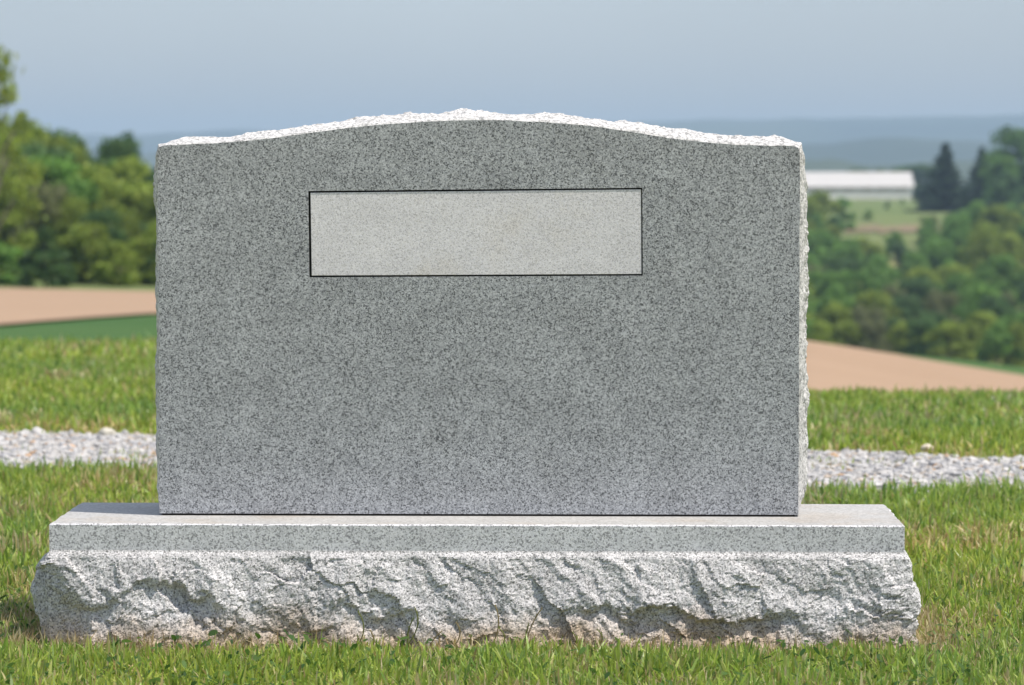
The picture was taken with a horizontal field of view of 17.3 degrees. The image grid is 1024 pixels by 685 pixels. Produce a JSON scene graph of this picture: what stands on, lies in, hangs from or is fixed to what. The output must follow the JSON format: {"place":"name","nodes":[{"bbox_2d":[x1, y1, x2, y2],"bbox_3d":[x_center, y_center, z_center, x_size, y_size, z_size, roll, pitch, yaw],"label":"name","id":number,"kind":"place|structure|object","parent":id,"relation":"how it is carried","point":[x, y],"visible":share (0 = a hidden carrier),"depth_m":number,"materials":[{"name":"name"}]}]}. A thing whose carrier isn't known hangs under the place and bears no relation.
{"place":"outdoors","nodes":[
{"label":"outdoors","id":0,"kind":"place"},
{"bbox_2d":[0,315,156,341],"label":"crop field","id":1,"kind":"structure","parent":0,"point":[113,328],"depth_m":82.62,"materials":[{"name":"green plant"}]},
{"bbox_2d":[0,288,1023,392],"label":"ploughed field","id":2,"kind":"structure","parent":0,"point":[832,366],"depth_m":83.94,"materials":[{"name":"soil"}]},
{"bbox_2d":[0,429,1023,495],"bbox_3d":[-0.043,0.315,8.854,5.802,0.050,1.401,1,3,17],"label":"gravel","id":3,"kind":"structure","parent":0,"point":[50,448],"depth_m":8.83,"materials":[{"name":"grey gravel"}]},
{"bbox_2d":[0,258,1023,684],"bbox_3d":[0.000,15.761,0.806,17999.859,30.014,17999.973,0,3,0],"label":"ground","id":4,"kind":"structure","parent":0,"point":[892,262],"depth_m":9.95,"materials":[{"name":"green plant"}]},
{"bbox_2d":[0,272,154,290],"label":"field","id":5,"kind":"structure","parent":4,"relation":"on","point":[40,285],"depth_m":156.17,"materials":[{"name":"green plant"}]},
{"bbox_2d":[0,242,16,285],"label":"shrub","id":6,"kind":"object","parent":5,"relation":"on","point":[6,278],"visible":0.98,"depth_m":162.31,"materials":[{"name":"green plant"}]},
{"bbox_2d":[0,244,24,284],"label":"shrub","id":7,"kind":"object","parent":5,"relation":"on","point":[11,253],"visible":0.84,"depth_m":163.04,"materials":[{"name":"green plant"}]},
{"bbox_2d":[0,167,39,273],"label":"leafy tree","id":8,"kind":"object","parent":5,"relation":"on","point":[12,218],"visible":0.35,"depth_m":175.20,"materials":[{"name":"green plant"}]},
{"bbox_2d":[0,113,45,146],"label":"leafy tree","id":9,"kind":"object","parent":5,"relation":"on","point":[9,129],"visible":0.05,"depth_m":210.01,"materials":[{"name":"green plant"}]},
{"bbox_2d":[0,146,49,241],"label":"leafy tree","id":10,"kind":"object","parent":5,"relation":"on","point":[16,166],"visible":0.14,"depth_m":189.97,"materials":[{"name":"green plant"}]},
{"bbox_2d":[0,44,50,225],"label":"leafy tree","id":11,"kind":"object","parent":5,"relation":"on","point":[9,145],"visible":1,"depth_m":150.08,"materials":[{"name":"green plant"}]},
{"bbox_2d":[0,174,56,275],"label":"leafy tree","id":12,"kind":"object","parent":5,"relation":"on","point":[12,208],"visible":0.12,"depth_m":184.91,"materials":[{"name":"green plant"}]},
{"bbox_2d":[6,180,75,244],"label":"leafy tree","id":13,"kind":"object","parent":5,"relation":"on","point":[52,196],"visible":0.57,"depth_m":179.35,"materials":[{"name":"green plant"}]},
{"bbox_2d":[12,225,77,286],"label":"shrub","id":14,"kind":"object","parent":5,"relation":"on","point":[42,254],"visible":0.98,"depth_m":157.19,"materials":[{"name":"green plant"}]},
{"bbox_2d":[11,139,80,227],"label":"leafy tree","id":15,"kind":"object","parent":5,"relation":"on","point":[28,151],"visible":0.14,"depth_m":193.89,"materials":[{"name":"green plant"}]},
{"bbox_2d":[12,132,90,208],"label":"leafy tree","id":16,"kind":"object","parent":5,"relation":"on","point":[79,152],"visible":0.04,"depth_m":206.93,"materials":[{"name":"green plant"}]},
{"bbox_2d":[20,120,93,157],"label":"leafy tree","id":17,"kind":"object","parent":5,"relation":"on","point":[34,128],"visible":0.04,"depth_m":213.00,"materials":[{"name":"green plant"}]},
{"bbox_2d":[18,152,101,233],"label":"leafy tree","id":18,"kind":"object","parent":5,"relation":"on","point":[59,168],"visible":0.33,"depth_m":191.80,"materials":[{"name":"green plant"}]},
{"bbox_2d":[41,195,91,260],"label":"leafy tree","id":19,"kind":"object","parent":5,"relation":"on","point":[72,209],"visible":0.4,"depth_m":179.17,"materials":[{"name":"green plant"}]},
{"bbox_2d":[53,245,89,283],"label":"shrub","id":20,"kind":"object","parent":5,"relation":"on","point":[78,265],"visible":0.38,"depth_m":165.25,"materials":[{"name":"green plant"}]},
{"bbox_2d":[37,128,112,167],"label":"leafy tree","id":21,"kind":"object","parent":5,"relation":"on","point":[76,140],"visible":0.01,"depth_m":211.89,"materials":[{"name":"green plant"}]},
{"bbox_2d":[50,220,126,283],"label":"shrub","id":22,"kind":"object","parent":5,"relation":"on","point":[88,236],"visible":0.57,"depth_m":165.22,"materials":[{"name":"green plant"}]},
{"bbox_2d":[71,161,116,212],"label":"leafy tree","id":23,"kind":"object","parent":5,"relation":"on","point":[96,174],"visible":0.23,"depth_m":194.06,"materials":[{"name":"green plant"}]},
{"bbox_2d":[70,207,127,262],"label":"leafy tree","id":24,"kind":"object","parent":5,"relation":"on","point":[104,218],"visible":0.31,"depth_m":177.16,"materials":[{"name":"green plant"}]},
{"bbox_2d":[84,243,122,284],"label":"shrub","id":25,"kind":"object","parent":5,"relation":"on","point":[95,254],"visible":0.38,"depth_m":163.93,"materials":[{"name":"green plant"}]},
{"bbox_2d":[84,240,140,286],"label":"shrub","id":26,"kind":"object","parent":5,"relation":"on","point":[113,251],"visible":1,"depth_m":158.11,"materials":[{"name":"green plant"}]},
{"bbox_2d":[86,178,149,270],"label":"leafy tree","id":27,"kind":"object","parent":5,"relation":"on","point":[123,192],"visible":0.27,"depth_m":193.07,"materials":[{"name":"green plant"}]},
{"bbox_2d":[94,130,145,165],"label":"leafy tree","id":28,"kind":"object","parent":5,"relation":"on","point":[125,146],"visible":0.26,"depth_m":233.63,"materials":[{"name":"green plant"}]},
{"bbox_2d":[100,154,152,185],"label":"leafy tree","id":29,"kind":"object","parent":5,"relation":"on","point":[130,168],"visible":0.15,"depth_m":206.66,"materials":[{"name":"green plant"}]},
{"bbox_2d":[104,204,149,272],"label":"leafy tree","id":30,"kind":"object","parent":5,"relation":"on","point":[128,225],"visible":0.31,"depth_m":182.44,"materials":[{"name":"green plant"}]},
{"bbox_2d":[120,236,155,285],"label":"shrub","id":31,"kind":"object","parent":5,"relation":"on","point":[144,246],"visible":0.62,"depth_m":161.14,"materials":[{"name":"green plant"}]},
{"bbox_2d":[123,178,153,227],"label":"leafy tree","id":32,"kind":"object","parent":5,"relation":"on","point":[145,189],"visible":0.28,"depth_m":194.41,"materials":[{"name":"green plant"}]},
{"bbox_2d":[137,196,155,225],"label":"leafy tree","id":33,"kind":"object","parent":5,"relation":"on","point":[148,215],"visible":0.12,"depth_m":193.44,"materials":[{"name":"green plant"}]},
{"bbox_2d":[139,241,155,285],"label":"shrub","id":34,"kind":"object","parent":5,"relation":"on","point":[151,260],"visible":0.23,"depth_m":160.68,"materials":[{"name":"green plant"}]},
{"bbox_2d":[141,220,156,258],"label":"leafy tree","id":35,"kind":"object","parent":5,"relation":"on","point":[151,233],"visible":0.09,"depth_m":173.97,"materials":[{"name":"green plant"}]},
{"bbox_2d":[30,108,920,650],"bbox_3d":[-0.059,0.087,5.623,1.468,0.957,0.430,0,3,1],"label":"headstone","id":36,"kind":"object","parent":4,"relation":"on","point":[464,368],"visible":0.88,"depth_m":5.58,"materials":[{"name":"stone"}]},
{"bbox_2d":[356,605,602,650],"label":"seed stalks","id":37,"kind":"object","parent":4,"relation":"on","point":[412,619],"visible":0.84,"depth_m":5.40,"materials":[{"name":"beige plant"}]},
{"bbox_2d":[0,561,1023,684],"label":"clover","id":38,"kind":"object","parent":4,"relation":"on","point":[929,681],"visible":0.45,"depth_m":5.19,"materials":[{"name":"green plant"}]},
{"bbox_2d":[808,269,822,300],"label":"leafy tree","id":39,"kind":"object","parent":4,"relation":"on","point":[814,276],"visible":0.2,"depth_m":382.62,"materials":[{"name":"green plant"}]},
{"bbox_2d":[807,293,824,314],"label":"leafy tree","id":40,"kind":"object","parent":4,"relation":"on","point":[814,306],"visible":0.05,"depth_m":345.98,"materials":[{"name":"green plant"}]},
{"bbox_2d":[806,320,834,344],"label":"leafy tree","id":41,"kind":"object","parent":4,"relation":"on","point":[821,332],"visible":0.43,"depth_m":289.00,"materials":[{"name":"green plant"}]},
{"bbox_2d":[807,229,843,262],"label":"leafy tree","id":42,"kind":"object","parent":4,"relation":"on","point":[817,242],"visible":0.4,"depth_m":479.82,"materials":[{"name":"green plant"}]},
{"bbox_2d":[811,301,857,346],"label":"leafy tree","id":43,"kind":"object","parent":4,"relation":"on","point":[834,313],"visible":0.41,"depth_m":310.02,"materials":[{"name":"green plant"}]},
{"bbox_2d":[810,269,860,312],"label":"leafy tree","id":44,"kind":"object","parent":4,"relation":"on","point":[827,276],"visible":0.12,"depth_m":375.28,"materials":[{"name":"green plant"}]},
{"bbox_2d":[816,281,857,330],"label":"leafy tree","id":45,"kind":"object","parent":4,"relation":"on","point":[833,292],"visible":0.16,"depth_m":345.08,"materials":[{"name":"green plant"}]},
{"bbox_2d":[815,256,861,281],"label":"leafy tree","id":46,"kind":"object","parent":4,"relation":"on","point":[842,263],"visible":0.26,"depth_m":415.08,"materials":[{"name":"green plant"}]},
{"bbox_2d":[817,243,865,274],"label":"leafy tree","id":47,"kind":"object","parent":4,"relation":"on","point":[839,250],"visible":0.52,"depth_m":454.41,"materials":[{"name":"green plant"}]},
{"bbox_2d":[827,319,868,347],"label":"leafy tree","id":48,"kind":"object","parent":4,"relation":"on","point":[844,330],"visible":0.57,"depth_m":302.57,"materials":[{"name":"green plant"}]},
{"bbox_2d":[827,269,893,313],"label":"leafy tree","id":49,"kind":"object","parent":4,"relation":"on","point":[849,284],"visible":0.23,"depth_m":368.58,"materials":[{"name":"green plant"}]},
{"bbox_2d":[845,303,890,350],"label":"leafy tree","id":50,"kind":"object","parent":4,"relation":"on","point":[860,313],"visible":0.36,"depth_m":313.94,"materials":[{"name":"green plant"}]},
{"bbox_2d":[864,242,885,257],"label":"leafy tree","id":51,"kind":"object","parent":4,"relation":"on","point":[873,247],"visible":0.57,"depth_m":490.77,"materials":[{"name":"green plant"}]},
{"bbox_2d":[855,316,897,353],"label":"leafy tree","id":52,"kind":"object","parent":4,"relation":"on","point":[873,327],"visible":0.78,"depth_m":302.99,"materials":[{"name":"green plant"}]},
{"bbox_2d":[850,289,902,348],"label":"leafy tree","id":53,"kind":"object","parent":4,"relation":"on","point":[872,301],"visible":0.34,"depth_m":343.66,"materials":[{"name":"green plant"}]},
{"bbox_2d":[855,252,900,292],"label":"leafy tree","id":54,"kind":"object","parent":4,"relation":"on","point":[877,266],"visible":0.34,"depth_m":408.97,"materials":[{"name":"green plant"}]},
{"bbox_2d":[878,281,906,320],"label":"leafy tree","id":55,"kind":"object","parent":4,"relation":"on","point":[891,290],"visible":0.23,"depth_m":368.62,"materials":[{"name":"green plant"}]},
{"bbox_2d":[882,231,908,260],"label":"leafy tree","id":56,"kind":"object","parent":4,"relation":"on","point":[896,236],"visible":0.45,"depth_m":514.67,"materials":[{"name":"green plant"}]},
{"bbox_2d":[882,316,914,353],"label":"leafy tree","id":57,"kind":"object","parent":4,"relation":"on","point":[890,322],"visible":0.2,"depth_m":314.68,"materials":[{"name":"green plant"}]},
{"bbox_2d":[882,319,917,355],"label":"leafy tree","id":58,"kind":"object","parent":4,"relation":"on","point":[898,332],"visible":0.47,"depth_m":303.61,"materials":[{"name":"green plant"}]},
{"bbox_2d":[886,241,916,279],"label":"leafy tree","id":59,"kind":"object","parent":4,"relation":"on","point":[898,249],"visible":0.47,"depth_m":480.61,"materials":[{"name":"green plant"}]},
{"bbox_2d":[882,293,926,328],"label":"leafy tree","id":60,"kind":"object","parent":4,"relation":"on","point":[908,306],"visible":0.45,"depth_m":346.61,"materials":[{"name":"green plant"}]},
{"bbox_2d":[893,251,939,283],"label":"leafy tree","id":61,"kind":"object","parent":4,"relation":"on","point":[917,260],"visible":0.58,"depth_m":448.35,"materials":[{"name":"green plant"}]},
{"bbox_2d":[896,275,947,320],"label":"leafy tree","id":62,"kind":"object","parent":4,"relation":"on","point":[918,286],"visible":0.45,"depth_m":381.56,"materials":[{"name":"green plant"}]},
{"bbox_2d":[899,265,944,310],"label":"leafy tree","id":63,"kind":"object","parent":4,"relation":"on","point":[918,271],"visible":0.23,"depth_m":407.85,"materials":[{"name":"green plant"}]},
{"bbox_2d":[901,316,946,357],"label":"leafy tree","id":64,"kind":"object","parent":4,"relation":"on","point":[920,326],"visible":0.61,"depth_m":296.93,"materials":[{"name":"green plant"}]},
{"bbox_2d":[913,310,947,348],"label":"leafy tree","id":65,"kind":"object","parent":4,"relation":"on","point":[940,318],"visible":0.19,"depth_m":316.04,"materials":[{"name":"green plant"}]},
{"bbox_2d":[917,236,951,264],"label":"leafy tree","id":66,"kind":"object","parent":4,"relation":"on","point":[922,248],"visible":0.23,"depth_m":484.94,"materials":[{"name":"green plant"}]},
{"bbox_2d":[915,287,963,323],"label":"leafy tree","id":67,"kind":"object","parent":4,"relation":"on","point":[938,301],"visible":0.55,"depth_m":343.02,"materials":[{"name":"green plant"}]},
{"bbox_2d":[923,240,966,273],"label":"leafy tree","id":68,"kind":"object","parent":4,"relation":"on","point":[943,251],"visible":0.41,"depth_m":452.50,"materials":[{"name":"green plant"}]},
{"bbox_2d":[922,320,976,360],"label":"leafy tree","id":69,"kind":"object","parent":4,"relation":"on","point":[953,331],"visible":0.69,"depth_m":289.77,"materials":[{"name":"green plant"}]},
{"bbox_2d":[929,271,976,318],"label":"leafy tree","id":70,"kind":"object","parent":4,"relation":"on","point":[959,281],"visible":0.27,"depth_m":381.83,"materials":[{"name":"green plant"}]},
{"bbox_2d":[934,261,972,287],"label":"leafy tree","id":71,"kind":"object","parent":4,"relation":"on","point":[943,272],"visible":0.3,"depth_m":416.04,"materials":[{"name":"green plant"}]},
{"bbox_2d":[939,213,972,262],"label":"leafy tree","id":72,"kind":"object","parent":4,"relation":"on","point":[957,230],"visible":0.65,"depth_m":491.78,"materials":[{"name":"green plant"}]},
{"bbox_2d":[951,320,984,359],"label":"leafy tree","id":73,"kind":"object","parent":4,"relation":"on","point":[973,328],"visible":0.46,"depth_m":300.61,"materials":[{"name":"green plant"}]},
{"bbox_2d":[946,284,999,347],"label":"leafy tree","id":74,"kind":"object","parent":4,"relation":"on","point":[967,306],"visible":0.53,"depth_m":347.21,"materials":[{"name":"green plant"}]},
{"bbox_2d":[955,221,1013,282],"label":"leafy tree","id":75,"kind":"object","parent":4,"relation":"on","point":[983,241],"visible":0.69,"depth_m":449.21,"materials":[{"name":"green plant"}]},
{"bbox_2d":[966,310,1003,362],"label":"leafy tree","id":76,"kind":"object","parent":4,"relation":"on","point":[985,319],"visible":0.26,"depth_m":314.38,"materials":[{"name":"green plant"}]},
{"bbox_2d":[971,252,1023,309],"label":"leafy tree","id":77,"kind":"object","parent":4,"relation":"on","point":[1000,269],"visible":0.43,"depth_m":406.43,"materials":[{"name":"green plant"}]},
{"bbox_2d":[972,320,1023,365],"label":"leafy tree","id":78,"kind":"object","parent":4,"relation":"on","point":[999,345],"visible":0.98,"depth_m":294.16,"materials":[{"name":"green plant"}]},
{"bbox_2d":[976,294,1020,331],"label":"leafy tree","id":79,"kind":"object","parent":4,"relation":"on","point":[1000,305],"visible":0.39,"depth_m":336.71,"materials":[{"name":"green plant"}]},
{"bbox_2d":[988,230,1023,288],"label":"leafy tree","id":80,"kind":"object","parent":4,"relation":"on","point":[1012,244],"visible":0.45,"depth_m":451.97,"materials":[{"name":"green plant"}]},
{"bbox_2d":[1001,321,1023,367],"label":"leafy tree","id":81,"kind":"object","parent":4,"relation":"on","point":[1016,330],"visible":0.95,"depth_m":294.43,"materials":[{"name":"green plant"}]},
{"bbox_2d":[1011,268,1023,310],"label":"leafy tree","id":82,"kind":"object","parent":4,"relation":"on","point":[1021,273],"visible":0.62,"depth_m":407.02,"materials":[{"name":"green plant"}]},
{"bbox_2d":[0,0,1023,134],"label":"sky","id":83,"kind":"structure","parent":0,"point":[103,67],"materials":[{"name":"blue"}]},
{"bbox_2d":[67,115,1023,153],"bbox_3d":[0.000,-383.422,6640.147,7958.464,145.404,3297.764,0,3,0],"label":"hills","id":84,"kind":"structure","parent":0,"point":[832,131],"depth_m":6529.16,"materials":[{"name":"blue"}]},
{"bbox_2d":[89,138,1022,166],"bbox_3d":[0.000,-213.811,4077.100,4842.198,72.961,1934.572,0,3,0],"label":"hills","id":85,"kind":"structure","parent":0,"point":[886,151],"depth_m":3985.56,"materials":[{"name":"blue"}]},
{"bbox_2d":[150,159,1023,198],"bbox_3d":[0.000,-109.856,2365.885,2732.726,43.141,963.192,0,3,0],"label":"hills","id":86,"kind":"structure","parent":0,"point":[836,165],"depth_m":2403.84,"materials":[{"name":"blue"}]},
{"bbox_2d":[815,199,1022,258],"bbox_3d":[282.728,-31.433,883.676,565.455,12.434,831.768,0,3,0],"label":"meadow","id":87,"kind":"structure","parent":0,"point":[894,214],"depth_m":616.55,"materials":[{"name":"green plant"}]},
{"bbox_2d":[807,194,826,227],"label":"shrub","id":88,"kind":"object","parent":87,"relation":"on","point":[813,202],"visible":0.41,"depth_m":558.91,"materials":[{"name":"green plant"}]},
{"bbox_2d":[808,190,841,230],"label":"shrub","id":89,"kind":"object","parent":87,"relation":"on","point":[825,201],"visible":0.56,"depth_m":563.91,"materials":[{"name":"green plant"}]},
{"bbox_2d":[834,196,856,230],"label":"shrub","id":90,"kind":"object","parent":87,"relation":"on","point":[844,202],"visible":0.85,"depth_m":568.64,"materials":[{"name":"green plant"}]},
{"bbox_2d":[806,172,913,198],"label":"barn","id":91,"kind":"structure","parent":87,"relation":"on","point":[873,185],"depth_m":899.80,"materials":[{"name":"metal"}]},
{"bbox_2d":[845,224,917,232],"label":"bare soil patch","id":92,"kind":"object","parent":87,"relation":"on","point":[884,229],"visible":0.98,"depth_m":569.45,"materials":[{"name":"beige soil"}]},
{"bbox_2d":[903,163,930,198],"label":"leafy tree","id":93,"kind":"object","parent":87,"relation":"on","point":[914,169],"visible":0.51,"depth_m":1006.08,"materials":[{"name":"green plant"}]},
{"bbox_2d":[916,227,934,248],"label":"leafy tree","id":94,"kind":"object","parent":87,"relation":"on","point":[921,239],"visible":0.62,"depth_m":518.50,"materials":[{"name":"green plant"}]},
{"bbox_2d":[916,218,939,237],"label":"leafy tree","id":95,"kind":"object","parent":87,"relation":"on","point":[929,223],"visible":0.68,"depth_m":537.36,"materials":[{"name":"green plant"}]},
{"bbox_2d":[902,142,986,212],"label":"conifer tree","id":96,"kind":"object","parent":87,"relation":"on","point":[943,194],"visible":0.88,"depth_m":652.98,"materials":[{"name":"green plant"}]},
{"bbox_2d":[954,185,974,211],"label":"conifer tree","id":97,"kind":"object","parent":87,"relation":"on","point":[964,200],"visible":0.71,"depth_m":639.01,"materials":[{"name":"green plant"}]},
{"bbox_2d":[960,199,988,229],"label":"leafy tree","id":98,"kind":"object","parent":87,"relation":"on","point":[976,206],"visible":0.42,"depth_m":531.84,"materials":[{"name":"green plant"}]},
{"bbox_2d":[960,147,997,208],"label":"conifer tree","id":99,"kind":"object","parent":87,"relation":"on","point":[977,185],"visible":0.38,"depth_m":666.28,"materials":[{"name":"green plant"}]},
{"bbox_2d":[975,204,1015,232],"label":"leafy tree","id":100,"kind":"object","parent":87,"relation":"on","point":[992,215],"visible":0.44,"depth_m":527.37,"materials":[{"name":"green plant"}]},
{"bbox_2d":[977,154,1023,204],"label":"leafy tree","id":101,"kind":"object","parent":87,"relation":"on","point":[1005,162],"visible":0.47,"depth_m":643.14,"materials":[{"name":"green plant"}]},
{"bbox_2d":[980,125,1023,205],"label":"leafy tree","id":102,"kind":"object","parent":87,"relation":"on","point":[1012,138],"visible":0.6,"depth_m":647.21,"materials":[{"name":"green plant"}]},
{"bbox_2d":[982,169,1021,205],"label":"leafy tree","id":103,"kind":"object","parent":87,"relation":"on","point":[1004,181],"visible":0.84,"depth_m":630.58,"materials":[{"name":"green plant"}]},
{"bbox_2d":[998,209,1023,240],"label":"leafy tree","id":104,"kind":"object","parent":87,"relation":"on","point":[1008,219],"visible":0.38,"depth_m":515.51,"materials":[{"name":"green plant"}]},
{"bbox_2d":[897,354,1023,374],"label":"crop strip","id":105,"kind":"object","parent":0,"point":[1005,368],"visible":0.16,"depth_m":102.39,"materials":[{"name":"green plant"}]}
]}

